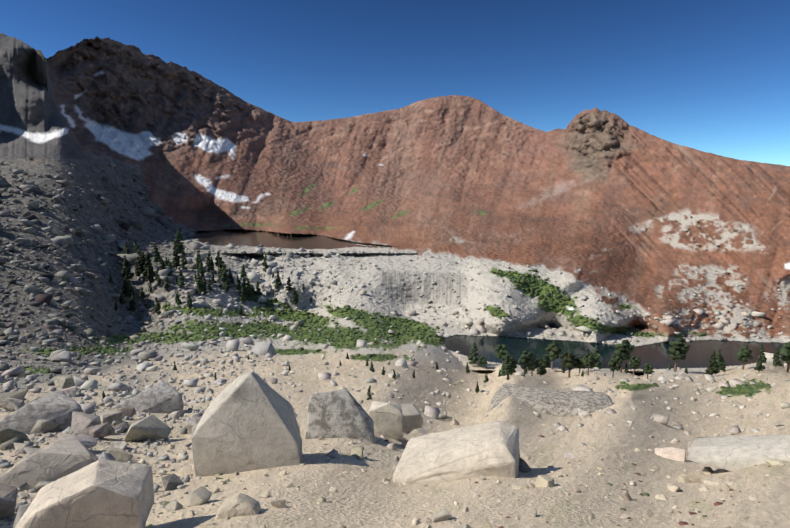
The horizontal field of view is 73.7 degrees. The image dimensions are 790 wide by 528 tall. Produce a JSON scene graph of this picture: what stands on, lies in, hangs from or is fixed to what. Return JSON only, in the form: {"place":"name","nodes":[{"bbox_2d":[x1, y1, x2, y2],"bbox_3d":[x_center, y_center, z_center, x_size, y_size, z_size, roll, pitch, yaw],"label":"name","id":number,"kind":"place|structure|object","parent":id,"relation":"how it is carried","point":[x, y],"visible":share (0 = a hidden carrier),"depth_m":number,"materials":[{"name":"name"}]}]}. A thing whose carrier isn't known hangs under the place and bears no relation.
{"place":"outdoors","nodes":[
{"label":"outdoors","id":0,"kind":"place"},
{"bbox_2d":[0,161,380,527],"bbox_3d":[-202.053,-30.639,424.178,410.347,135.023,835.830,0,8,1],"label":"boulder field","id":1,"kind":"structure","parent":0,"point":[265,348],"depth_m":297.74,"materials":[{"name":"stone"}]},
{"bbox_2d":[193,230,392,249],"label":"lake water","id":2,"kind":"structure","parent":0,"point":[253,238],"depth_m":634.92,"materials":[{"name":"brown liquid"}]},
{"bbox_2d":[0,33,789,527],"bbox_3d":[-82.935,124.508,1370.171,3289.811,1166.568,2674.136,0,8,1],"label":"mountain terrain","id":3,"kind":"structure","parent":0,"point":[620,209],"depth_m":448.45,"materials":[{"name":"brown stone"}]},
{"bbox_2d":[0,390,83,433],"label":"boulder","id":4,"kind":"object","parent":3,"relation":"on","point":[59,407],"visible":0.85,"depth_m":22.79,"materials":[{"name":"stone"}]},
{"bbox_2d":[0,436,98,490],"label":"boulder","id":5,"kind":"object","parent":3,"relation":"on","point":[60,458],"visible":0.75,"depth_m":9.77,"materials":[{"name":"stone"}]},
{"bbox_2d":[15,460,153,527],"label":"slab boulder","id":6,"kind":"object","parent":3,"relation":"on","point":[105,494],"visible":1,"depth_m":5.50,"materials":[{"name":"stone"}]},
{"bbox_2d":[109,273,113,284],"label":"pine tree","id":7,"kind":"object","parent":3,"relation":"on","point":[111,280],"visible":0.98,"depth_m":369.48,"materials":[{"name":"green plant"}]},
{"bbox_2d":[119,290,126,304],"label":"pine tree","id":8,"kind":"object","parent":3,"relation":"on","point":[121,300],"visible":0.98,"depth_m":362.18,"materials":[{"name":"green plant"}]},
{"bbox_2d":[122,242,129,253],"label":"pine tree","id":9,"kind":"object","parent":3,"relation":"on","point":[126,247],"visible":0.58,"depth_m":438.61,"materials":[{"name":"green plant"}]},
{"bbox_2d":[121,255,133,278],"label":"pine tree","id":10,"kind":"object","parent":3,"relation":"on","point":[128,273],"visible":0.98,"depth_m":398.40,"materials":[{"name":"green plant"}]},
{"bbox_2d":[122,276,133,296],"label":"pine tree","id":11,"kind":"object","parent":3,"relation":"on","point":[127,292],"visible":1,"depth_m":379.06,"materials":[{"name":"green plant"}]},
{"bbox_2d":[128,293,136,310],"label":"pine tree","id":12,"kind":"object","parent":3,"relation":"on","point":[132,303],"visible":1,"depth_m":367.32,"materials":[{"name":"green plant"}]},
{"bbox_2d":[132,239,138,250],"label":"pine tree","id":13,"kind":"object","parent":3,"relation":"on","point":[135,245],"visible":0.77,"depth_m":475.63,"materials":[{"name":"green plant"}]},
{"bbox_2d":[135,249,141,261],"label":"pine tree","id":14,"kind":"object","parent":3,"relation":"on","point":[138,253],"visible":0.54,"depth_m":426.85,"materials":[{"name":"green plant"}]},
{"bbox_2d":[135,258,142,275],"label":"pine tree","id":15,"kind":"object","parent":3,"relation":"on","point":[138,268],"visible":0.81,"depth_m":406.45,"materials":[{"name":"green plant"}]},
{"bbox_2d":[138,252,145,274],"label":"pine tree","id":16,"kind":"object","parent":3,"relation":"on","point":[143,262],"visible":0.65,"depth_m":407.99,"materials":[{"name":"green plant"}]},
{"bbox_2d":[139,287,144,298],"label":"pine tree","id":17,"kind":"object","parent":3,"relation":"on","point":[142,295],"visible":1,"depth_m":388.95,"materials":[{"name":"green plant"}]},
{"bbox_2d":[142,251,152,276],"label":"pine tree","id":18,"kind":"object","parent":3,"relation":"on","point":[148,262],"visible":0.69,"depth_m":400.88,"materials":[{"name":"green plant"}]},
{"bbox_2d":[112,381,183,413],"bbox_3d":[-17.724,9.748,37.872,4.643,1.713,3.457,-4,9,-24],"label":"boulder","id":19,"kind":"object","parent":3,"relation":"on","point":[164,397],"visible":0.67,"depth_m":37.02,"materials":[{"name":"stone"}]},
{"bbox_2d":[145,265,153,282],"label":"pine tree","id":20,"kind":"object","parent":3,"relation":"on","point":[149,277],"visible":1,"depth_m":395.34,"materials":[{"name":"green plant"}]},
{"bbox_2d":[153,244,161,263],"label":"pine tree","id":21,"kind":"object","parent":3,"relation":"on","point":[156,255],"visible":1,"depth_m":439.11,"materials":[{"name":"green plant"}]},
{"bbox_2d":[154,297,160,314],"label":"pine tree","id":22,"kind":"object","parent":3,"relation":"on","point":[157,308],"visible":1,"depth_m":361.90,"materials":[{"name":"green plant"}]},
{"bbox_2d":[157,274,161,285],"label":"pine tree","id":23,"kind":"object","parent":3,"relation":"on","point":[159,282],"visible":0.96,"depth_m":385.46,"materials":[{"name":"green plant"}]},
{"bbox_2d":[158,258,165,272],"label":"pine tree","id":24,"kind":"object","parent":3,"relation":"on","point":[162,265],"visible":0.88,"depth_m":398.40,"materials":[{"name":"green plant"}]},
{"bbox_2d":[164,276,168,290],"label":"pine tree","id":25,"kind":"object","parent":3,"relation":"on","point":[166,285],"visible":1,"depth_m":380.26,"materials":[{"name":"green plant"}]},
{"bbox_2d":[167,259,172,276],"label":"pine tree","id":26,"kind":"object","parent":3,"relation":"on","point":[170,273],"visible":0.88,"depth_m":391.64,"materials":[{"name":"green plant"}]},
{"bbox_2d":[171,246,179,268],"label":"pine tree","id":27,"kind":"object","parent":3,"relation":"on","point":[175,261],"visible":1,"depth_m":419.55,"materials":[{"name":"green plant"}]},
{"bbox_2d":[175,291,181,304],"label":"pine tree","id":28,"kind":"object","parent":3,"relation":"on","point":[177,299],"visible":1,"depth_m":363.82,"materials":[{"name":"green plant"}]},
{"bbox_2d":[173,228,184,253],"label":"pine tree","id":29,"kind":"object","parent":3,"relation":"on","point":[178,245],"visible":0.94,"depth_m":490.87,"materials":[{"name":"green plant"}]},
{"bbox_2d":[178,267,184,287],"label":"pine tree","id":30,"kind":"object","parent":3,"relation":"on","point":[181,282],"visible":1,"depth_m":381.70,"materials":[{"name":"green plant"}]},
{"bbox_2d":[180,251,187,268],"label":"pine tree","id":31,"kind":"object","parent":3,"relation":"on","point":[183,264],"visible":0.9,"depth_m":417.04,"materials":[{"name":"green plant"}]},
{"bbox_2d":[187,291,192,306],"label":"pine tree","id":32,"kind":"object","parent":3,"relation":"on","point":[189,300],"visible":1,"depth_m":351.44,"materials":[{"name":"green plant"}]},
{"bbox_2d":[195,249,202,266],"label":"pine tree","id":33,"kind":"object","parent":3,"relation":"on","point":[197,258],"visible":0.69,"depth_m":429.26,"materials":[{"name":"green plant"}]},
{"bbox_2d":[195,273,204,293],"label":"pine tree","id":34,"kind":"object","parent":3,"relation":"on","point":[200,286],"visible":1,"depth_m":378.08,"materials":[{"name":"green plant"}]},
{"bbox_2d":[197,257,204,272],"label":"pine tree","id":35,"kind":"object","parent":3,"relation":"on","point":[200,266],"visible":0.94,"depth_m":417.13,"materials":[{"name":"green plant"}]},
{"bbox_2d":[199,269,204,281],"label":"pine tree","id":36,"kind":"object","parent":3,"relation":"on","point":[202,275],"visible":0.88,"depth_m":399.33,"materials":[{"name":"green plant"}]},
{"bbox_2d":[205,252,212,272],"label":"pine tree","id":37,"kind":"object","parent":3,"relation":"on","point":[208,264],"visible":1,"depth_m":425.16,"materials":[{"name":"green plant"}]},
{"bbox_2d":[207,278,212,290],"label":"pine tree","id":38,"kind":"object","parent":3,"relation":"on","point":[209,286],"visible":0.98,"depth_m":389.75,"materials":[{"name":"green plant"}]},
{"bbox_2d":[210,272,216,284],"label":"pine tree","id":39,"kind":"object","parent":3,"relation":"on","point":[212,280],"visible":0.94,"depth_m":403.85,"materials":[{"name":"green plant"}]},
{"bbox_2d":[215,251,219,267],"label":"pine tree","id":40,"kind":"object","parent":3,"relation":"on","point":[217,261],"visible":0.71,"depth_m":444.23,"materials":[{"name":"green plant"}]},
{"bbox_2d":[217,255,223,277],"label":"pine tree","id":41,"kind":"object","parent":3,"relation":"on","point":[219,265],"visible":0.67,"depth_m":416.51,"materials":[{"name":"green plant"}]},
{"bbox_2d":[219,262,231,288],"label":"pine tree","id":42,"kind":"object","parent":3,"relation":"on","point":[223,274],"visible":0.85,"depth_m":404.81,"materials":[{"name":"green plant"}]},
{"bbox_2d":[224,280,228,292],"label":"pine tree","id":43,"kind":"object","parent":3,"relation":"on","point":[226,287],"visible":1,"depth_m":402.64,"materials":[{"name":"green plant"}]},
{"bbox_2d":[228,268,231,282],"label":"pine tree","id":44,"kind":"object","parent":3,"relation":"on","point":[230,274],"visible":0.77,"depth_m":420.58,"materials":[{"name":"green plant"}]},
{"bbox_2d":[235,275,240,289],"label":"pine tree","id":45,"kind":"object","parent":3,"relation":"on","point":[237,286],"visible":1,"depth_m":416.56,"materials":[{"name":"green plant"}]},
{"bbox_2d":[215,493,260,518],"bbox_3d":[-1.922,2.967,6.459,0.516,0.233,0.395,-1,8,-8],"label":"rock","id":46,"kind":"object","parent":3,"relation":"on","point":[239,504],"visible":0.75,"depth_m":6.33,"materials":[{"name":"stone"}]},
{"bbox_2d":[239,305,243,315],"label":"pine tree","id":47,"kind":"object","parent":3,"relation":"on","point":[241,313],"visible":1,"depth_m":367.07,"materials":[{"name":"green plant"}]},
{"bbox_2d":[239,287,246,303],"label":"pine tree","id":48,"kind":"object","parent":3,"relation":"on","point":[243,298],"visible":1,"depth_m":402.48,"materials":[{"name":"green plant"}]},
{"bbox_2d":[239,277,247,296],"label":"pine tree","id":49,"kind":"object","parent":3,"relation":"on","point":[244,284],"visible":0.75,"depth_m":410.39,"materials":[{"name":"green plant"}]},
{"bbox_2d":[240,264,246,277],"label":"pine tree","id":50,"kind":"object","parent":3,"relation":"on","point":[243,274],"visible":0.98,"depth_m":441.19,"materials":[{"name":"green plant"}]},
{"bbox_2d":[191,372,301,477],"bbox_3d":[-3.277,3.457,11.934,2.316,2.153,2.047,-1,8,-9],"label":"boulder","id":51,"kind":"object","parent":3,"relation":"on","point":[248,421],"visible":0.9,"depth_m":11.30,"materials":[{"name":"stone"}]},
{"bbox_2d":[245,278,253,298],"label":"pine tree","id":52,"kind":"object","parent":3,"relation":"on","point":[250,292],"visible":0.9,"depth_m":413.98,"materials":[{"name":"green plant"}]},
{"bbox_2d":[255,281,261,296],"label":"pine tree","id":53,"kind":"object","parent":3,"relation":"on","point":[258,292],"visible":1,"depth_m":422.36,"materials":[{"name":"green plant"}]},
{"bbox_2d":[261,254,268,271],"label":"pine tree","id":54,"kind":"object","parent":3,"relation":"on","point":[264,263],"visible":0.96,"depth_m":461.81,"materials":[{"name":"green plant"}]},
{"bbox_2d":[276,271,281,287],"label":"pine tree","id":55,"kind":"object","parent":3,"relation":"on","point":[278,280],"visible":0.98,"depth_m":428.89,"materials":[{"name":"green plant"}]},
{"bbox_2d":[285,277,292,290],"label":"pine tree","id":56,"kind":"object","parent":3,"relation":"on","point":[288,288],"visible":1,"depth_m":422.46,"materials":[{"name":"green plant"}]},
{"bbox_2d":[292,287,298,303],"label":"pine tree","id":57,"kind":"object","parent":3,"relation":"on","point":[295,300],"visible":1,"depth_m":419.69,"materials":[{"name":"green plant"}]},
{"bbox_2d":[305,389,374,443],"bbox_3d":[-1.828,5.024,17.860,2.342,1.478,1.906,0,8,1],"label":"boulder","id":58,"kind":"object","parent":3,"relation":"on","point":[341,413],"visible":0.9,"depth_m":17.37,"materials":[{"name":"stone"}]},
{"bbox_2d":[366,385,371,399],"bbox_3d":[-1.810,8.992,36.663,0.415,1.172,0.517,-4,9,-28],"label":"pine tree","id":59,"kind":"object","parent":3,"relation":"on","point":[369,393],"visible":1,"depth_m":36.58,"materials":[{"name":"green plant"}]},
{"bbox_2d":[369,361,374,371],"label":"pine tree","id":60,"kind":"object","parent":3,"relation":"on","point":[371,368],"visible":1,"depth_m":88.49,"materials":[{"name":"green plant"}]},
{"bbox_2d":[368,401,402,439],"bbox_3d":[-0.381,6.016,20.575,1.378,1.398,0.989,0,8,1],"label":"block boulder","id":61,"kind":"object","parent":3,"relation":"on","point":[387,417],"visible":0.77,"depth_m":20.15,"materials":[{"name":"stone"}]},
{"bbox_2d":[10,269,771,396],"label":"willow shrubs","id":62,"kind":"object","parent":3,"relation":"on","point":[594,324],"visible":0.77,"depth_m":336.52,"materials":[{"name":"green plant"}]},
{"bbox_2d":[0,414,783,527],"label":"cobbles","id":63,"kind":"object","parent":3,"relation":"on","point":[672,453],"visible":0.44,"depth_m":9.67,"materials":[{"name":"stone"}]},
{"bbox_2d":[401,428,425,447],"bbox_3d":[0.722,6.226,18.803,0.986,0.874,0.696,1,8,4],"label":"block boulder","id":64,"kind":"object","parent":3,"relation":"on","point":[414,433],"visible":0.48,"depth_m":18.56,"materials":[{"name":"stone"}]},
{"bbox_2d":[136,404,770,527],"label":"rocks","id":65,"kind":"object","parent":3,"relation":"on","point":[682,523],"visible":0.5,"depth_m":7.94,"materials":[{"name":"grey stone"}]},
{"bbox_2d":[393,420,519,484],"bbox_3d":[1.316,3.881,10.938,2.565,1.003,1.527,2,8,12],"label":"wedge boulder","id":66,"kind":"object","parent":3,"relation":"on","point":[490,449],"visible":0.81,"depth_m":10.52,"materials":[{"name":"stone"}]},
{"bbox_2d":[468,342,478,363],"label":"pine tree","id":67,"kind":"object","parent":3,"relation":"on","point":[473,352],"visible":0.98,"depth_m":294.64,"materials":[{"name":"green plant"}]},
{"bbox_2d":[174,245,786,344],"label":"boulders","id":68,"kind":"object","parent":3,"relation":"on","point":[584,297],"visible":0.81,"depth_m":413.77,"materials":[{"name":"stone"}]},
{"bbox_2d":[478,356,487,370],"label":"pine tree","id":69,"kind":"object","parent":3,"relation":"on","point":[482,361],"visible":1,"depth_m":291.40,"materials":[{"name":"green plant"}]},
{"bbox_2d":[484,373,488,382],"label":"pine tree","id":70,"kind":"object","parent":3,"relation":"on","point":[486,380],"visible":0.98,"depth_m":202.31,"materials":[{"name":"green plant"}]},
{"bbox_2d":[494,344,508,363],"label":"pine tree","id":71,"kind":"object","parent":3,"relation":"on","point":[500,350],"visible":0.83,"depth_m":259.49,"materials":[{"name":"green plant"}]},
{"bbox_2d":[500,350,512,375],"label":"pine tree","id":72,"kind":"object","parent":3,"relation":"on","point":[506,366],"visible":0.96,"depth_m":135.75,"materials":[{"name":"green plant"}]},
{"bbox_2d":[510,354,515,374],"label":"pine tree","id":73,"kind":"object","parent":3,"relation":"on","point":[512,363],"visible":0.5,"depth_m":140.87,"materials":[{"name":"green plant"}]},
{"bbox_2d":[517,351,536,376],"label":"pine tree","id":74,"kind":"object","parent":3,"relation":"on","point":[524,358],"visible":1,"depth_m":133.41,"materials":[{"name":"green plant"}]},
{"bbox_2d":[526,358,539,375],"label":"pine tree","id":75,"kind":"object","parent":3,"relation":"on","point":[536,365],"visible":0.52,"depth_m":163.11,"materials":[{"name":"green plant"}]},
{"bbox_2d":[536,356,544,376],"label":"pine tree","id":76,"kind":"object","parent":3,"relation":"on","point":[540,370],"visible":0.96,"depth_m":189.72,"materials":[{"name":"green plant"}]},
{"bbox_2d":[538,355,547,374],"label":"pine tree","id":77,"kind":"object","parent":3,"relation":"on","point":[544,365],"visible":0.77,"depth_m":213.79,"materials":[{"name":"green plant"}]},
{"bbox_2d":[542,355,550,367],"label":"pine tree","id":78,"kind":"object","parent":3,"relation":"on","point":[548,361],"visible":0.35,"depth_m":229.13,"materials":[{"name":"green plant"}]},
{"bbox_2d":[545,341,560,368],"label":"pine tree","id":79,"kind":"object","parent":3,"relation":"on","point":[553,350],"visible":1,"depth_m":286.69,"materials":[{"name":"green plant"}]},
{"bbox_2d":[558,351,576,377],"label":"pine tree","id":80,"kind":"object","parent":3,"relation":"on","point":[569,361],"visible":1,"depth_m":226.38,"materials":[{"name":"green plant"}]},
{"bbox_2d":[574,357,585,374],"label":"pine tree","id":81,"kind":"object","parent":3,"relation":"on","point":[579,365],"visible":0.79,"depth_m":227.35,"materials":[{"name":"green plant"}]},
{"bbox_2d":[582,352,596,374],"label":"pine tree","id":82,"kind":"object","parent":3,"relation":"on","point":[588,358],"visible":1,"depth_m":206.44,"materials":[{"name":"green plant"}]},
{"bbox_2d":[593,345,601,368],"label":"pine tree","id":83,"kind":"object","parent":3,"relation":"on","point":[596,356],"visible":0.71,"depth_m":229.41,"materials":[{"name":"green plant"}]},
{"bbox_2d":[608,355,623,376],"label":"pine tree","id":84,"kind":"object","parent":3,"relation":"on","point":[613,362],"visible":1,"depth_m":168.94,"materials":[{"name":"green plant"}]},
{"bbox_2d":[614,340,633,372],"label":"pine tree","id":85,"kind":"object","parent":3,"relation":"on","point":[623,350],"visible":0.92,"depth_m":250.21,"materials":[{"name":"green plant"}]},
{"bbox_2d":[624,363,628,372],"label":"pine tree","id":86,"kind":"object","parent":3,"relation":"on","point":[626,369],"visible":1,"depth_m":256.05,"materials":[{"name":"green plant"}]},
{"bbox_2d":[628,356,640,374],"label":"pine tree","id":87,"kind":"object","parent":3,"relation":"on","point":[634,363],"visible":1,"depth_m":274.04,"materials":[{"name":"green plant"}]},
{"bbox_2d":[643,363,653,378],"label":"pine tree","id":88,"kind":"object","parent":3,"relation":"on","point":[648,368],"visible":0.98,"depth_m":173.62,"materials":[{"name":"green plant"}]},
{"bbox_2d":[668,338,689,371],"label":"pine tree","id":89,"kind":"object","parent":3,"relation":"on","point":[679,348],"visible":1,"depth_m":258.59,"materials":[{"name":"green plant"}]},
{"bbox_2d":[705,349,717,374],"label":"pine tree","id":90,"kind":"object","parent":3,"relation":"on","point":[712,369],"visible":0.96,"depth_m":247.56,"materials":[{"name":"green plant"}]},
{"bbox_2d":[714,348,723,372],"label":"pine tree","id":91,"kind":"object","parent":3,"relation":"on","point":[719,360],"visible":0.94,"depth_m":266.98,"materials":[{"name":"green plant"}]},
{"bbox_2d":[721,360,725,371],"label":"pine tree","id":92,"kind":"object","parent":3,"relation":"on","point":[724,367],"visible":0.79,"depth_m":265.91,"materials":[{"name":"green plant"}]},
{"bbox_2d":[688,435,789,470],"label":"boulder","id":93,"kind":"object","parent":3,"relation":"on","point":[731,453],"visible":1,"depth_m":12.68,"materials":[{"name":"stone"}]},
{"bbox_2d":[737,346,752,369],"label":"pine tree","id":94,"kind":"object","parent":3,"relation":"on","point":[743,352],"visible":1,"depth_m":245.51,"materials":[{"name":"green plant"}]},
{"bbox_2d":[754,353,765,371],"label":"pine tree","id":95,"kind":"object","parent":3,"relation":"on","point":[759,367],"visible":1,"depth_m":217.29,"materials":[{"name":"green plant"}]},
{"bbox_2d":[756,346,766,366],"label":"pine tree","id":96,"kind":"object","parent":3,"relation":"on","point":[764,358],"visible":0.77,"depth_m":229.30,"materials":[{"name":"green plant"}]},
{"bbox_2d":[772,348,781,366],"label":"pine tree","id":97,"kind":"object","parent":3,"relation":"on","point":[776,359],"visible":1,"depth_m":269.44,"materials":[{"name":"green plant"}]},
{"bbox_2d":[779,342,789,371],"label":"pine tree","id":98,"kind":"object","parent":3,"relation":"on","point":[784,351],"visible":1,"depth_m":271.85,"materials":[{"name":"green plant"}]},
{"bbox_2d":[0,290,789,461],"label":"scattered rocks","id":99,"kind":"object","parent":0,"point":[435,413],"depth_m":130.03,"materials":[{"name":"stone"}]},
{"bbox_2d":[487,383,612,416],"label":"rock slab","id":100,"kind":"structure","parent":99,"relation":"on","point":[562,403],"depth_m":44.19,"materials":[{"name":"stone"}]},
{"bbox_2d":[0,0,789,165],"label":"sky","id":101,"kind":"structure","parent":0,"point":[712,76],"materials":[{"name":"blue"}]},
{"bbox_2d":[445,335,785,371],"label":"lake water","id":102,"kind":"structure","parent":0,"point":[657,356],"depth_m":327.77,"materials":[{"name":"liquid"}]}
]}

